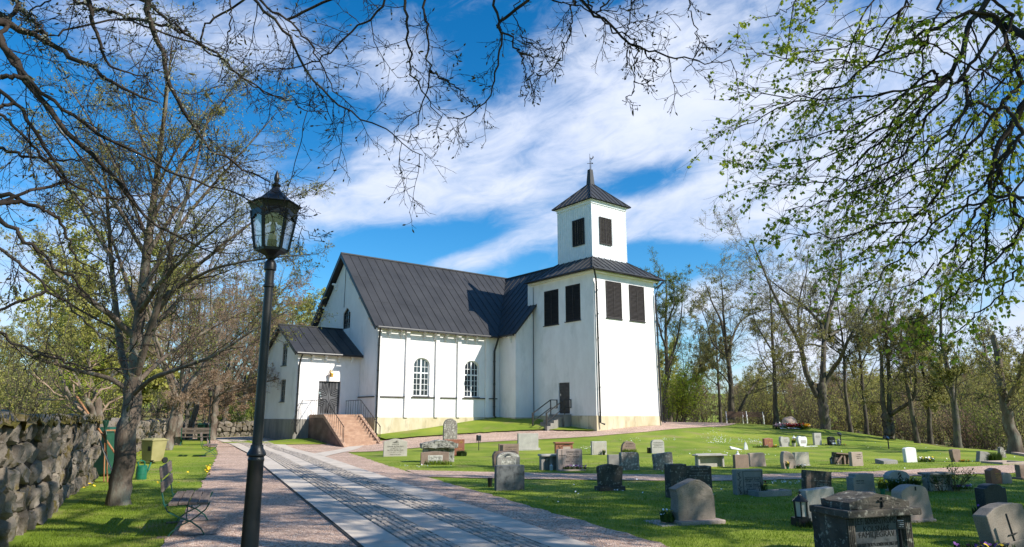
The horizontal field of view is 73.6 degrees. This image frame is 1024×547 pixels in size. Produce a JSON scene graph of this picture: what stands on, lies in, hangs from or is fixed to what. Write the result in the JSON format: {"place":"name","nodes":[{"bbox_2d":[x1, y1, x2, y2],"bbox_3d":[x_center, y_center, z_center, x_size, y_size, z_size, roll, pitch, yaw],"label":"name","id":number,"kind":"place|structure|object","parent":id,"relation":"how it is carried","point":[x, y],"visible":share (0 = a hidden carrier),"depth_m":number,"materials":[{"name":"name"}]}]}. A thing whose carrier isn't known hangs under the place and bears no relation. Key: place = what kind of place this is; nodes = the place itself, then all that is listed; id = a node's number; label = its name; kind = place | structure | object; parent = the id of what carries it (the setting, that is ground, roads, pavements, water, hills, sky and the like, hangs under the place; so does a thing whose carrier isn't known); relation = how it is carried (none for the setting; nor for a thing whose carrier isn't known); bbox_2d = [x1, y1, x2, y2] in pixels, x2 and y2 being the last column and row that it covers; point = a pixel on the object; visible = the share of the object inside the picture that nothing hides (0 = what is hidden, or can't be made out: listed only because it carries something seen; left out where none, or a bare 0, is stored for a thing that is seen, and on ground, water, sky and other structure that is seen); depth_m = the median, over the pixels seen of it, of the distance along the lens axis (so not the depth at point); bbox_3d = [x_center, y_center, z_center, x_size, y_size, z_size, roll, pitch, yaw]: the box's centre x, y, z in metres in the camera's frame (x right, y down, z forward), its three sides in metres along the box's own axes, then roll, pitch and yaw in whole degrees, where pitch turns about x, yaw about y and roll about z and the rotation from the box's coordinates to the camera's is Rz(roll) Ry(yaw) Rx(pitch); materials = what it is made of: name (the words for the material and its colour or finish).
{"place":"outdoors","nodes":[
{"label":"outdoors","id":0,"kind":"place"},
{"bbox_2d":[40,406,252,422],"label":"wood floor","id":1,"kind":"structure","parent":0,"point":[198,419],"depth_m":198.17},
{"bbox_2d":[100,307,229,420],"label":"woodland tree","id":2,"kind":"object","parent":1,"relation":"on","point":[169,405],"visible":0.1,"depth_m":68.19,"materials":[{"name":"plant"}]},
{"bbox_2d":[184,288,298,421],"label":"woodland tree","id":3,"kind":"object","parent":1,"relation":"on","point":[245,392],"visible":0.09,"depth_m":75.89,"materials":[{"name":"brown plant"}]},
{"bbox_2d":[209,269,320,402],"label":"woodland tree","id":4,"kind":"object","parent":1,"relation":"on","point":[302,307],"visible":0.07,"depth_m":83.60,"materials":[{"name":"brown plant"}]},
{"bbox_2d":[254,287,325,373],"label":"woodland tree","id":5,"kind":"object","parent":1,"relation":"on","point":[309,307],"visible":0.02,"depth_m":89.50,"materials":[{"name":"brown plant"}]},
{"bbox_2d":[657,334,680,397],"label":"woodland tree","id":6,"kind":"object","parent":1,"relation":"on","point":[663,361],"visible":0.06,"depth_m":79.16,"materials":[{"name":"green plant"}]},
{"bbox_2d":[668,377,725,422],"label":"undergrowth shrub","id":7,"kind":"object","parent":1,"relation":"on","point":[703,417],"visible":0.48,"depth_m":68.67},
{"bbox_2d":[377,417,592,438],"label":"grass bank","id":8,"kind":"structure","parent":0,"point":[493,424],"depth_m":42.00,"materials":[{"name":"plant"}]},
{"bbox_2d":[0,0,1023,393],"label":"sky","id":9,"kind":"structure","parent":0,"point":[494,215],"materials":[{"name":"blue"}]},
{"bbox_2d":[290,422,735,451],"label":"gravel church path","id":10,"kind":"structure","parent":0,"point":[415,442],"depth_m":39.74,"materials":[{"name":"gravel"}]},
{"bbox_2d":[8,394,1023,546],"bbox_3d":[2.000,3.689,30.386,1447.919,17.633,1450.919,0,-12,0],"label":"ground","id":11,"kind":"structure","parent":0,"point":[685,442],"depth_m":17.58,"materials":[{"name":"green plant"}]},
{"bbox_2d":[0,295,62,413],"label":"woodland tree","id":12,"kind":"object","parent":11,"relation":"on","point":[5,360],"visible":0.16,"depth_m":51.04,"materials":[{"name":"green plant"}]},
{"bbox_2d":[0,409,103,546],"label":"stone wall","id":13,"kind":"structure","parent":11,"relation":"on","point":[47,463],"depth_m":10.11,"materials":[{"name":"stone"}]},
{"bbox_2d":[0,326,104,413],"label":"shrub","id":14,"kind":"object","parent":11,"relation":"on","point":[27,408],"visible":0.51,"depth_m":25.42,"materials":[{"name":"plant"}]},
{"bbox_2d":[0,284,115,413],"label":"woodland tree","id":15,"kind":"object","parent":11,"relation":"on","point":[67,325],"visible":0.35,"depth_m":37.95,"materials":[{"name":"green plant"}]},
{"bbox_2d":[12,315,122,419],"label":"twisted tree","id":16,"kind":"object","parent":11,"relation":"on","point":[96,409],"visible":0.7,"depth_m":19.21,"materials":[{"name":"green plant"}]},
{"bbox_2d":[5,183,198,409],"bbox_3d":[-26.061,2.938,43.702,10.706,16.286,10.918,-7,-14,32],"label":"woodland tree","id":17,"kind":"object","parent":11,"relation":"on","point":[158,383],"visible":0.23,"depth_m":42.92,"materials":[{"name":"green plant"}]},
{"bbox_2d":[94,427,115,473],"bbox_3d":[-11.039,4.887,18.822,0.640,1.298,0.810,-5,-13,24],"label":"wheelie bin","id":18,"kind":"object","parent":11,"relation":"on","point":[99,464],"visible":0.19,"depth_m":18.49,"materials":[{"name":"green plastic"}]},
{"bbox_2d":[69,367,166,421],"bbox_3d":[-20.326,6.831,35.194,4.657,4.350,4.457,0,-12,0],"label":"shrub","id":19,"kind":"object","parent":11,"relation":"on","point":[114,413],"visible":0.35,"depth_m":34.95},
{"bbox_2d":[99,418,186,451],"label":"stone wall","id":20,"kind":"structure","parent":11,"relation":"on","point":[152,428],"depth_m":33.18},
{"bbox_2d":[140,438,167,462],"bbox_3d":[-12.338,6.103,23.573,0.660,0.838,0.660,-6,-13,27],"label":"grit bin","id":21,"kind":"object","parent":11,"relation":"on","point":[153,449],"visible":0.88,"depth_m":23.38,"materials":[{"name":"yellow plastic"}]},
{"bbox_2d":[0,0,337,505],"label":"bare tree","id":22,"kind":"object","parent":11,"relation":"on","point":[120,488],"visible":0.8,"depth_m":13.22,"materials":[{"name":"brown plant"}]},
{"bbox_2d":[111,270,263,449],"bbox_3d":[-16.101,4.192,33.674,6.855,9.516,6.451,9,-15,-37],"label":"lawn tree","id":23,"kind":"object","parent":11,"relation":"on","point":[177,397],"visible":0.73,"depth_m":32.90,"materials":[{"name":"brown plant"}]},
{"bbox_2d":[124,251,257,444],"bbox_3d":[-18.558,3.875,38.592,6.281,11.911,7.416,9,-15,-38],"label":"lawn tree","id":24,"kind":"object","parent":11,"relation":"on","point":[183,382],"visible":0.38,"depth_m":38.27,"materials":[{"name":"brown plant"}]},
{"bbox_2d":[128,270,263,427],"bbox_3d":[-25.360,6.778,56.112,11.264,13.987,11.517,1,-12,-6],"label":"woodland tree","id":25,"kind":"object","parent":11,"relation":"on","point":[222,398],"visible":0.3,"depth_m":54.63,"materials":[{"name":"plant"}]},
{"bbox_2d":[166,248,262,439],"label":"lawn tree","id":26,"kind":"object","parent":11,"relation":"on","point":[191,422],"visible":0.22,"depth_m":50.12,"materials":[{"name":"brown plant"}]},
{"bbox_2d":[193,420,253,437],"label":"stone wall","id":27,"kind":"structure","parent":11,"relation":"on","point":[228,429],"depth_m":57.57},
{"bbox_2d":[161,245,314,422],"bbox_3d":[-25.004,6.473,61.221,13.780,16.736,13.478,3,-12,-16],"label":"woodland tree","id":28,"kind":"object","parent":11,"relation":"on","point":[241,407],"visible":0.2,"depth_m":61.60,"materials":[{"name":"brown plant"}]},
{"bbox_2d":[171,254,310,439],"bbox_3d":[-17.740,4.385,43.001,7.629,12.550,8.026,9,-15,-38],"label":"lawn tree","id":29,"kind":"object","parent":11,"relation":"on","point":[214,415],"visible":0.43,"depth_m":42.08,"materials":[{"name":"brown plant"}]},
{"bbox_2d":[193,436,329,446],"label":"gravel path","id":30,"kind":"structure","parent":11,"relation":"on","point":[220,444],"depth_m":37.50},
{"bbox_2d":[220,438,326,443],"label":"grass","id":31,"kind":"structure","parent":30,"relation":"on","point":[301,441],"depth_m":38.19,"materials":[{"name":"green plant"}]},
{"bbox_2d":[1,368,738,422],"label":"woods","id":32,"kind":"object","parent":11,"relation":"on","point":[203,416],"visible":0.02,"depth_m":148.02,"materials":[{"name":"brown plant"}]},
{"bbox_2d":[0,0,757,421],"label":"overhanging tree","id":33,"kind":"object","parent":11,"relation":"on","point":[34,32],"visible":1,"depth_m":5.07,"materials":[{"name":"brown plant"}]},
{"bbox_2d":[383,439,406,456],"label":"gravestone","id":34,"kind":"object","parent":11,"relation":"on","point":[394,447],"visible":0.99,"depth_m":27.67,"materials":[{"name":"beige stone"}]},
{"bbox_2d":[161,446,666,546],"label":"gravel avenue","id":35,"kind":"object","parent":11,"relation":"on","point":[289,517],"visible":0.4,"depth_m":11.25,"materials":[{"name":"gravel"}]},
{"bbox_2d":[157,460,218,538],"bbox_3d":[-4.673,3.249,9.962,0.788,0.961,1.640,5,-13,-21],"label":"slatted bench","id":36,"kind":"object","parent":35,"relation":"on","point":[183,498],"visible":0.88,"depth_m":9.57,"materials":[{"name":"grey wood"}]},
{"bbox_2d":[240,171,302,546],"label":"street lamp","id":37,"kind":"object","parent":35,"relation":"on","point":[256,453],"visible":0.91,"depth_m":6.95,"materials":[{"name":"black"}]},
{"bbox_2d":[218,439,563,546],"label":"paving bed","id":38,"kind":"object","parent":35,"relation":"on","point":[346,533],"visible":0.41,"depth_m":11.23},
{"bbox_2d":[216,439,410,546],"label":"paving slabs","id":39,"kind":"structure","parent":38,"relation":"on","point":[364,532],"depth_m":11.37,"materials":[{"name":"stone"}]},
{"bbox_2d":[221,438,458,546],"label":"paving setts","id":40,"kind":"structure","parent":38,"relation":"on","point":[396,526],"depth_m":11.39,"materials":[{"name":"stone"}]},
{"bbox_2d":[233,438,499,546],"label":"paving slabs","id":41,"kind":"structure","parent":38,"relation":"on","point":[450,533],"depth_m":11.49,"materials":[{"name":"stone"}]},
{"bbox_2d":[242,437,547,546],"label":"paving setts","id":42,"kind":"structure","parent":38,"relation":"on","point":[486,531],"depth_m":11.53,"materials":[{"name":"stone"}]},
{"bbox_2d":[248,437,596,546],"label":"paving slabs","id":43,"kind":"structure","parent":38,"relation":"on","point":[528,531],"depth_m":11.49,"materials":[{"name":"stone"}]},
{"bbox_2d":[420,451,448,464],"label":"gravestone","id":44,"kind":"object","parent":11,"relation":"on","point":[435,456],"visible":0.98,"depth_m":23.03,"materials":[{"name":"brown stone"}]},
{"bbox_2d":[419,440,458,461],"bbox_3d":[-2.600,6.324,24.336,1.328,0.806,0.555,4,-12,-17],"label":"gravestone","id":45,"kind":"object","parent":11,"relation":"on","point":[441,446],"visible":0.73,"depth_m":24.22,"materials":[{"name":"stone"}]},
{"bbox_2d":[263,156,665,446],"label":"church","id":46,"kind":"structure","parent":11,"relation":"on","point":[569,340],"depth_m":44.10,"materials":[{"name":"paint"}]},
{"bbox_2d":[317,381,339,413],"bbox_3d":[-11.097,7.516,41.314,1.380,1.950,0.144,9,-15,-38],"label":"door","id":47,"kind":"structure","parent":46,"relation":"in","point":[329,391],"depth_m":41.34,"materials":[{"name":"metal"}]},
{"bbox_2d":[413,358,429,396],"bbox_3d":[-5.686,6.498,42.833,1.220,2.408,0.240,9,-15,-38],"label":"window","id":48,"kind":"structure","parent":46,"relation":"in","point":[421,365],"depth_m":42.93,"materials":[{"name":"white wood"}]},
{"bbox_2d":[464,361,479,397],"bbox_3d":[-2.672,6.987,45.183,1.220,2.408,0.240,9,-15,-38],"label":"window","id":49,"kind":"structure","parent":46,"relation":"in","point":[471,367],"depth_m":45.26,"materials":[{"name":"white wood"}]},
{"bbox_2d":[494,465,523,490],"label":"gravestone","id":50,"kind":"object","parent":11,"relation":"on","point":[508,477],"visible":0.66,"depth_m":15.05,"materials":[{"name":"grey stone"}]},
{"bbox_2d":[517,433,539,450],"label":"gravestone","id":51,"kind":"object","parent":11,"relation":"on","point":[527,441],"visible":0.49,"depth_m":31.27,"materials":[{"name":"grey stone"}]},
{"bbox_2d":[556,449,585,470],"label":"gravestone","id":52,"kind":"object","parent":11,"relation":"on","point":[566,457],"visible":0.99,"depth_m":20.54,"materials":[{"name":"grey stone"}]},
{"bbox_2d":[594,464,625,490],"bbox_3d":[2.152,4.526,15.070,0.621,0.643,0.300,4,-12,-17],"label":"gravestone","id":53,"kind":"object","parent":11,"relation":"on","point":[609,477],"visible":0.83,"depth_m":14.98,"materials":[{"name":"stone"}]},
{"bbox_2d":[619,452,639,469],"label":"gravestone","id":54,"kind":"object","parent":11,"relation":"on","point":[628,460],"visible":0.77,"depth_m":20.70,"materials":[{"name":"stone"}]},
{"bbox_2d":[652,452,672,469],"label":"gravestone","id":55,"kind":"object","parent":11,"relation":"on","point":[659,460],"visible":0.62,"depth_m":20.83,"materials":[{"name":"stone"}]},
{"bbox_2d":[640,247,711,421],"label":"dark tree","id":56,"kind":"object","parent":11,"relation":"on","point":[664,311],"visible":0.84,"depth_m":63.45,"materials":[{"name":"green plant"}]},
{"bbox_2d":[646,478,725,526],"bbox_3d":[2.641,3.544,10.566,1.072,0.729,0.630,4,-12,-17],"label":"gravestone","id":57,"kind":"object","parent":11,"relation":"on","point":[692,502],"visible":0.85,"depth_m":10.42,"materials":[{"name":"beige stone"}]},
{"bbox_2d":[664,463,712,497],"bbox_3d":[3.580,4.208,13.870,0.952,0.677,0.248,4,-12,-17],"label":"gravestone","id":58,"kind":"object","parent":11,"relation":"on","point":[675,473],"visible":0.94,"depth_m":13.78,"materials":[{"name":"stone"}]},
{"bbox_2d":[658,355,720,421],"bbox_3d":[15.008,9.890,58.851,5.242,5.917,4.724,0,-12,0],"label":"flowering shrub","id":59,"kind":"object","parent":11,"relation":"on","point":[682,400],"visible":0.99,"depth_m":58.36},
{"bbox_2d":[668,309,721,421],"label":"leaning tree","id":60,"kind":"object","parent":11,"relation":"on","point":[697,371],"visible":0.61,"depth_m":65.84,"materials":[{"name":"green plant"}]},
{"bbox_2d":[692,453,726,466],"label":"gravestone","id":61,"kind":"object","parent":11,"relation":"on","point":[713,459],"visible":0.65,"depth_m":22.05,"materials":[{"name":"grey stone"}]},
{"bbox_2d":[663,251,794,419],"bbox_3d":[21.603,5.678,63.154,13.070,15.289,9.049,1,-12,-7],"label":"dark tree","id":62,"kind":"object","parent":11,"relation":"on","point":[729,349],"visible":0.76,"depth_m":61.71,"materials":[{"name":"brown plant"}]},
{"bbox_2d":[732,469,762,494],"bbox_3d":[4.949,4.378,14.334,0.662,0.534,0.151,4,-12,-17],"label":"gravestone","id":63,"kind":"object","parent":11,"relation":"on","point":[744,481],"visible":0.86,"depth_m":14.27,"materials":[{"name":"grey stone"}]},
{"bbox_2d":[722,230,799,424],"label":"straight tree","id":64,"kind":"object","parent":11,"relation":"on","point":[790,375],"visible":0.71,"depth_m":57.80,"materials":[{"name":"green plant"}]},
{"bbox_2d":[791,491,810,526],"bbox_3d":[4.300,3.541,10.184,0.257,0.580,0.231,2,-12,-11],"label":"grave lantern","id":65,"kind":"object","parent":11,"relation":"on","point":[799,500],"visible":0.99,"depth_m":10.13,"materials":[{"name":"black metal"}]},
{"bbox_2d":[695,202,908,429],"bbox_3d":[22.247,3.113,53.193,17.123,18.448,15.303,0,-12,0],"label":"oak tree","id":66,"kind":"object","parent":11,"relation":"on","point":[819,392],"visible":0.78,"depth_m":50.63,"materials":[{"name":"brown plant"}]},
{"bbox_2d":[801,470,831,488],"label":"gravestone","id":67,"kind":"object","parent":11,"relation":"on","point":[812,479],"visible":0.67,"depth_m":14.70,"materials":[{"name":"stone"}]},
{"bbox_2d":[799,486,833,520],"bbox_3d":[4.638,3.561,10.344,0.540,0.607,0.180,0,-11,-17],"label":"gravestone","id":68,"kind":"object","parent":11,"relation":"on","point":[813,496],"visible":0.27,"depth_m":10.29,"materials":[{"name":"grey stone"}]},
{"bbox_2d":[683,0,1023,369],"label":"overhanging tree","id":69,"kind":"object","parent":11,"relation":"on","point":[996,162],"visible":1,"depth_m":5.47,"materials":[{"name":"green plant"}]},
{"bbox_2d":[697,364,1021,429],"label":"woods","id":70,"kind":"object","parent":11,"relation":"on","point":[839,390],"visible":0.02,"depth_m":161.89,"materials":[{"name":"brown plant"}]},
{"bbox_2d":[846,473,875,492],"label":"gravestone","id":71,"kind":"object","parent":11,"relation":"on","point":[861,482],"visible":0.81,"depth_m":14.28,"materials":[{"name":"grey stone"}]},
{"bbox_2d":[809,490,921,546],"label":"gravestone","id":72,"kind":"object","parent":11,"relation":"on","point":[850,518],"visible":1,"depth_m":7.66,"materials":[{"name":"grey stone"}]},
{"bbox_2d":[842,260,949,439],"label":"oak tree","id":73,"kind":"object","parent":11,"relation":"on","point":[887,414],"visible":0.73,"depth_m":44.59,"materials":[{"name":"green plant"}]},
{"bbox_2d":[862,277,937,443],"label":"young tree","id":74,"kind":"object","parent":11,"relation":"on","point":[916,438],"visible":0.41,"depth_m":43.76,"materials":[{"name":"green plant"}]},
{"bbox_2d":[891,484,936,522],"bbox_3d":[6.236,3.617,10.662,0.636,0.628,0.260,4,-12,-17],"label":"gravestone","id":75,"kind":"object","parent":11,"relation":"on","point":[915,495],"visible":0.61,"depth_m":10.60,"materials":[{"name":"grey stone"}]},
{"bbox_2d":[917,471,954,491],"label":"gravestone","id":76,"kind":"object","parent":11,"relation":"on","point":[928,485],"visible":0.77,"depth_m":14.95,"materials":[{"name":"beige stone"}]},
{"bbox_2d":[903,262,991,447],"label":"young tree","id":77,"kind":"object","parent":11,"relation":"on","point":[938,375],"visible":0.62,"depth_m":39.02,"materials":[{"name":"green plant"}]},
{"bbox_2d":[974,483,1007,508],"bbox_3d":[8.029,3.788,11.451,0.490,0.516,0.180,4,-12,-17],"label":"gravestone","id":78,"kind":"object","parent":11,"relation":"on","point":[986,493],"visible":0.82,"depth_m":11.39,"materials":[{"name":"grey stone"}]},
{"bbox_2d":[959,314,1023,453],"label":"leaning tree","id":79,"kind":"object","parent":11,"relation":"on","point":[1014,443],"visible":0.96,"depth_m":30.41,"materials":[{"name":"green plant"}]},
{"bbox_2d":[972,502,1023,546],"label":"gravestone","id":80,"kind":"object","parent":11,"relation":"on","point":[1001,522],"visible":0.89,"depth_m":8.50,"materials":[{"name":"beige stone"}]},
{"bbox_2d":[987,0,1023,73],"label":"woodland tree","id":81,"kind":"object","parent":11,"relation":"on","point":[1019,13],"visible":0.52,"depth_m":15.11,"materials":[{"name":"green plant"}]},
{"bbox_2d":[407,465,1014,480],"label":"gravel cross path","id":82,"kind":"structure","parent":0,"point":[588,476],"depth_m":18.87,"materials":[{"name":"gravel"}]},
{"bbox_2d":[859,433,1006,449],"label":"woodland floor","id":83,"kind":"structure","parent":0,"point":[946,443],"depth_m":103.42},
{"bbox_2d":[687,297,750,422],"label":"young tree","id":84,"kind":"object","parent":83,"relation":"on","point":[717,384],"visible":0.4,"depth_m":65.66,"materials":[{"name":"green plant"}]},
{"bbox_2d":[698,382,760,423],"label":"undergrowth shrub","id":85,"kind":"object","parent":83,"relation":"on","point":[739,420],"visible":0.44,"depth_m":72.62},
{"bbox_2d":[733,359,791,424],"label":"woodland tree","id":86,"kind":"object","parent":83,"relation":"on","point":[754,401],"visible":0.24,"depth_m":78.71,"materials":[{"name":"green plant"}]},
{"bbox_2d":[726,377,800,424],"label":"undergrowth shrub","id":87,"kind":"object","parent":83,"relation":"on","point":[767,419],"visible":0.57,"depth_m":66.21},
{"bbox_2d":[765,349,835,424],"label":"woodland tree","id":88,"kind":"object","parent":83,"relation":"on","point":[797,380],"visible":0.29,"depth_m":83.55,"materials":[{"name":"green plant"}]},
{"bbox_2d":[778,379,835,428],"bbox_3d":[27.223,12.646,64.859,6.888,6.305,5.250,0,-12,0],"label":"undergrowth shrub","id":89,"kind":"object","parent":83,"relation":"on","point":[802,416],"visible":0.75,"depth_m":64.60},
{"bbox_2d":[770,364,850,431],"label":"woodland tree","id":90,"kind":"object","parent":83,"relation":"on","point":[792,388],"visible":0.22,"depth_m":75.96,"materials":[{"name":"green plant"}]},
{"bbox_2d":[811,382,861,431],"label":"undergrowth shrub","id":91,"kind":"object","parent":83,"relation":"on","point":[843,420],"visible":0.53,"depth_m":60.73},
{"bbox_2d":[807,272,871,432],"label":"young tree","id":92,"kind":"object","parent":83,"relation":"on","point":[832,339],"visible":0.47,"depth_m":53.94,"materials":[{"name":"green plant"}]},
{"bbox_2d":[807,347,881,433],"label":"woodland tree","id":93,"kind":"object","parent":83,"relation":"on","point":[853,384],"visible":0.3,"depth_m":80.03,"materials":[{"name":"green plant"}]},
{"bbox_2d":[828,271,895,434],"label":"young tree","id":94,"kind":"object","parent":83,"relation":"on","point":[858,370],"visible":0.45,"depth_m":54.09,"materials":[{"name":"green plant"}]},
{"bbox_2d":[843,380,897,436],"bbox_3d":[29.816,11.410,57.136,4.009,5.538,5.809,-11,-16,41],"label":"undergrowth shrub","id":95,"kind":"object","parent":83,"relation":"on","point":[874,421],"visible":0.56,"depth_m":56.59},
{"bbox_2d":[840,369,917,439],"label":"woodland tree","id":96,"kind":"object","parent":83,"relation":"on","point":[865,384],"visible":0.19,"depth_m":74.09,"materials":[{"name":"green plant"}]},
{"bbox_2d":[872,391,937,442],"bbox_3d":[31.361,11.716,54.818,4.608,4.634,5.551,8,-14,-32],"label":"undergrowth shrub","id":97,"kind":"object","parent":83,"relation":"on","point":[903,429],"visible":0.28,"depth_m":54.56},
{"bbox_2d":[879,300,954,443],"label":"young tree","id":98,"kind":"object","parent":83,"relation":"on","point":[930,439],"visible":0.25,"depth_m":44.03,"materials":[{"name":"green plant"}]},
{"bbox_2d":[892,400,950,445],"bbox_3d":[31.070,11.001,51.173,3.990,4.573,3.914,10,-15,-40],"label":"undergrowth shrub","id":99,"kind":"object","parent":83,"relation":"on","point":[938,431],"visible":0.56,"depth_m":50.75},
{"bbox_2d":[927,364,996,440],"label":"woodland tree","id":100,"kind":"object","parent":83,"relation":"on","point":[968,386],"visible":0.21,"depth_m":62.41,"materials":[{"name":"green plant"}]},
{"bbox_2d":[924,400,1001,448],"bbox_3d":[30.810,10.530,46.988,4.071,3.744,5.213,5,-13,-22],"label":"undergrowth shrub","id":101,"kind":"object","parent":83,"relation":"on","point":[947,431],"visible":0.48,"depth_m":46.94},
{"bbox_2d":[938,373,1001,449],"bbox_3d":[41.395,12.657,60.437,8.474,8.599,6.972,0,-12,0],"label":"undergrowth shrub","id":102,"kind":"object","parent":83,"relation":"on","point":[992,404],"visible":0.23,"depth_m":60.54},
{"bbox_2d":[945,389,1023,449],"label":"undergrowth shrub","id":103,"kind":"object","parent":83,"relation":"on","point":[985,445],"visible":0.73,"depth_m":44.88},
{"bbox_2d":[958,338,1023,443],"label":"woodland tree","id":104,"kind":"object","parent":83,"relation":"on","point":[996,399],"visible":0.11,"depth_m":71.18,"materials":[{"name":"green plant"}]},
{"bbox_2d":[961,384,1023,449],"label":"undergrowth shrub","id":105,"kind":"object","parent":83,"relation":"on","point":[1020,420],"visible":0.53,"depth_m":41.31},
{"bbox_2d":[964,353,1023,437],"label":"woodland tree","id":106,"kind":"object","parent":83,"relation":"on","point":[1008,387],"visible":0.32,"depth_m":57.61,"materials":[{"name":"green plant"}]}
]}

